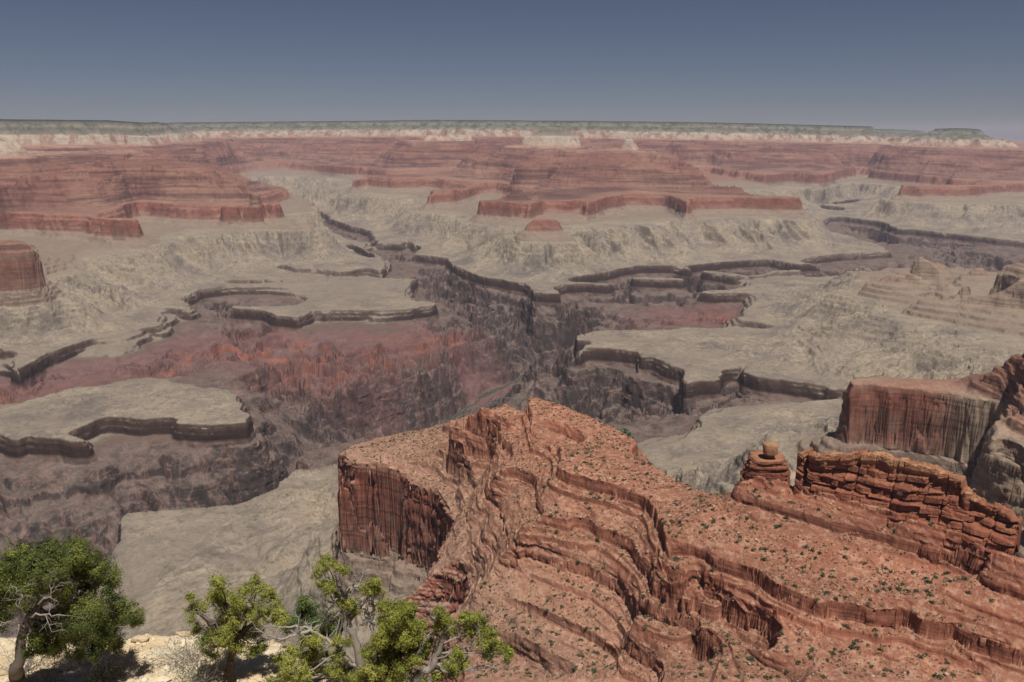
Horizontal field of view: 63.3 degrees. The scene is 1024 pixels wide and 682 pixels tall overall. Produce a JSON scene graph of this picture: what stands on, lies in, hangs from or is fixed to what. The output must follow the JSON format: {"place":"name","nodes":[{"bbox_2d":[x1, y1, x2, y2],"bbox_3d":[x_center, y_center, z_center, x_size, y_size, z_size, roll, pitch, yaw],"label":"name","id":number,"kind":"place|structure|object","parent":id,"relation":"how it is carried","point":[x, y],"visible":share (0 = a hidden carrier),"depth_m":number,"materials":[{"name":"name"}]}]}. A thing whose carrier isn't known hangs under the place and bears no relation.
{"place":"outdoors","nodes":[
{"label":"outdoors","id":0,"kind":"place"},
{"bbox_2d":[0,633,355,681],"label":"rim ledge","id":1,"kind":"object","parent":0,"point":[266,665],"visible":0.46,"depth_m":20.16,"materials":[{"name":"stone"}]},
{"bbox_2d":[0,667,8,675],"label":"boulder","id":2,"kind":"object","parent":1,"relation":"on","point":[2,672],"visible":0.42,"depth_m":19.55,"materials":[{"name":"stone"}]},
{"bbox_2d":[0,626,58,673],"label":"bush","id":3,"kind":"object","parent":1,"relation":"on","point":[35,662],"visible":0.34,"depth_m":19.74,"materials":[{"name":"beige plant"}]},
{"bbox_2d":[19,654,86,681],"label":"bush","id":4,"kind":"object","parent":1,"relation":"on","point":[49,673],"visible":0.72,"depth_m":19.42,"materials":[{"name":"grey plant"}]},
{"bbox_2d":[0,532,147,681],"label":"pinyon tree","id":5,"kind":"object","parent":1,"relation":"on","point":[22,580],"visible":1,"depth_m":17.74,"materials":[{"name":"green plant"}]},
{"bbox_2d":[74,652,128,681],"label":"bush","id":6,"kind":"object","parent":1,"relation":"on","point":[108,675],"visible":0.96,"depth_m":19.27,"materials":[{"name":"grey plant"}]},
{"bbox_2d":[130,635,149,642],"bbox_3d":[-9.524,7.616,21.247,0.466,0.159,0.272,0,14,0],"label":"boulder","id":7,"kind":"object","parent":1,"relation":"on","point":[139,638],"visible":1,"depth_m":21.19,"materials":[{"name":"stone"}]},
{"bbox_2d":[155,676,171,681],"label":"boulder","id":8,"kind":"object","parent":1,"relation":"on","point":[162,679],"visible":0.96,"depth_m":19.44,"materials":[{"name":"stone"}]},
{"bbox_2d":[0,634,340,681],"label":"loose stones","id":9,"kind":"object","parent":1,"relation":"on","point":[132,649],"visible":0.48,"depth_m":20.06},
{"bbox_2d":[122,617,225,675],"bbox_3d":[-8.165,7.493,20.163,2.657,1.998,1.732,-4,14,-15],"label":"bush","id":10,"kind":"object","parent":1,"relation":"on","point":[171,650],"visible":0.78,"depth_m":20.12,"materials":[{"name":"grey plant"}]},
{"bbox_2d":[175,631,194,636],"bbox_3d":[-8.430,7.579,21.489,0.579,0.150,0.216,-2,14,-9],"label":"boulder","id":11,"kind":"object","parent":1,"relation":"on","point":[179,633],"visible":0.49,"depth_m":21.44,"materials":[{"name":"stone"}]},
{"bbox_2d":[156,636,243,681],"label":"bush","id":12,"kind":"object","parent":1,"relation":"on","point":[199,674],"visible":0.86,"depth_m":19.25,"materials":[{"name":"grey plant"}]},
{"bbox_2d":[183,571,291,681],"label":"juniper tree","id":13,"kind":"object","parent":1,"relation":"on","point":[228,634],"visible":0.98,"depth_m":18.79,"materials":[{"name":"green plant"}]},
{"bbox_2d":[279,593,338,663],"bbox_3d":[-5.008,7.174,20.927,1.533,1.979,1.684,0,14,0],"label":"juniper tree","id":14,"kind":"object","parent":1,"relation":"on","point":[305,611],"visible":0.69,"depth_m":20.73,"materials":[{"name":"green plant"}]},
{"bbox_2d":[240,553,392,681],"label":"juniper tree","id":15,"kind":"object","parent":1,"relation":"on","point":[308,659],"visible":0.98,"depth_m":18.82,"materials":[{"name":"green plant"}]},
{"bbox_2d":[356,584,436,681],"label":"juniper tree","id":16,"kind":"object","parent":1,"relation":"on","point":[391,647],"visible":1,"depth_m":17.95,"materials":[{"name":"green plant"}]},
{"bbox_2d":[404,587,515,681],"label":"juniper tree","id":17,"kind":"object","parent":1,"relation":"on","point":[459,657],"visible":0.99,"depth_m":18.11,"materials":[{"name":"green plant"}]},
{"bbox_2d":[438,375,522,424],"bbox_3d":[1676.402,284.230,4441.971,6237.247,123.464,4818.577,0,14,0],"label":"river","id":18,"kind":"structure","parent":0,"point":[485,394],"depth_m":4555.24,"materials":[{"name":"liquid"}]},
{"bbox_2d":[0,137,1023,681],"bbox_3d":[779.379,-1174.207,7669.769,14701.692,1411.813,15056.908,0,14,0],"label":"canyon","id":19,"kind":"structure","parent":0,"point":[306,321],"depth_m":4333.86,"materials":[{"name":"beige stone"}]},
{"bbox_2d":[9,377,909,636],"bbox_3d":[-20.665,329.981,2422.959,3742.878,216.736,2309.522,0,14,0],"label":"desert brush","id":20,"kind":"object","parent":19,"relation":"on","point":[332,482],"visible":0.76,"depth_m":2539.06,"materials":[{"name":"green plant"}]},
{"bbox_2d":[0,119,1023,180],"bbox_3d":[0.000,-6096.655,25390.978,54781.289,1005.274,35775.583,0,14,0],"label":"rim","id":21,"kind":"object","parent":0,"point":[460,146],"visible":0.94,"depth_m":13621.92,"materials":[{"name":"beige stone"}]},
{"bbox_2d":[0,0,1023,140],"label":"sky","id":22,"kind":"structure","parent":0,"point":[921,65],"materials":[{"name":"blue"}]},
{"bbox_2d":[324,398,1002,681],"bbox_3d":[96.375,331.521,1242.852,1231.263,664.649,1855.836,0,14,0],"label":"red ridge","id":23,"kind":"structure","parent":0,"point":[395,528],"depth_m":978.95,"materials":[{"name":"red stone"}]},
{"bbox_2d":[345,397,999,678],"bbox_3d":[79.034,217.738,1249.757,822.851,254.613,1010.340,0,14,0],"label":"scrub","id":24,"kind":"object","parent":23,"relation":"on","point":[700,496],"visible":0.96,"depth_m":1003.53,"materials":[{"name":"green plant"}]},
{"bbox_2d":[371,397,995,681],"bbox_3d":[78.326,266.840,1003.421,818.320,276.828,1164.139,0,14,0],"label":"scattered rubble","id":25,"kind":"object","parent":23,"relation":"on","point":[946,673],"visible":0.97,"depth_m":964.09,"materials":[{"name":"stone"}]},
{"bbox_2d":[739,450,790,485],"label":"rock tower","id":26,"kind":"structure","parent":23,"relation":"on","point":[760,463],"depth_m":978.39,"materials":[{"name":"red stone"}]},
{"bbox_2d":[763,441,777,457],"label":"balanced boulder","id":27,"kind":"object","parent":26,"relation":"on","point":[770,449],"visible":1,"depth_m":973.11,"materials":[{"name":"orange stone"}]},
{"bbox_2d":[793,447,1022,555],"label":"rock outcrop","id":28,"kind":"object","parent":23,"relation":"on","point":[933,493],"visible":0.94,"depth_m":875.26,"materials":[{"name":"red stone"}]},
{"bbox_2d":[961,491,973,509],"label":"rock pinnacle","id":29,"kind":"object","parent":28,"relation":"on","point":[966,503],"visible":1,"depth_m":839.70,"materials":[{"name":"red stone"}]}
]}

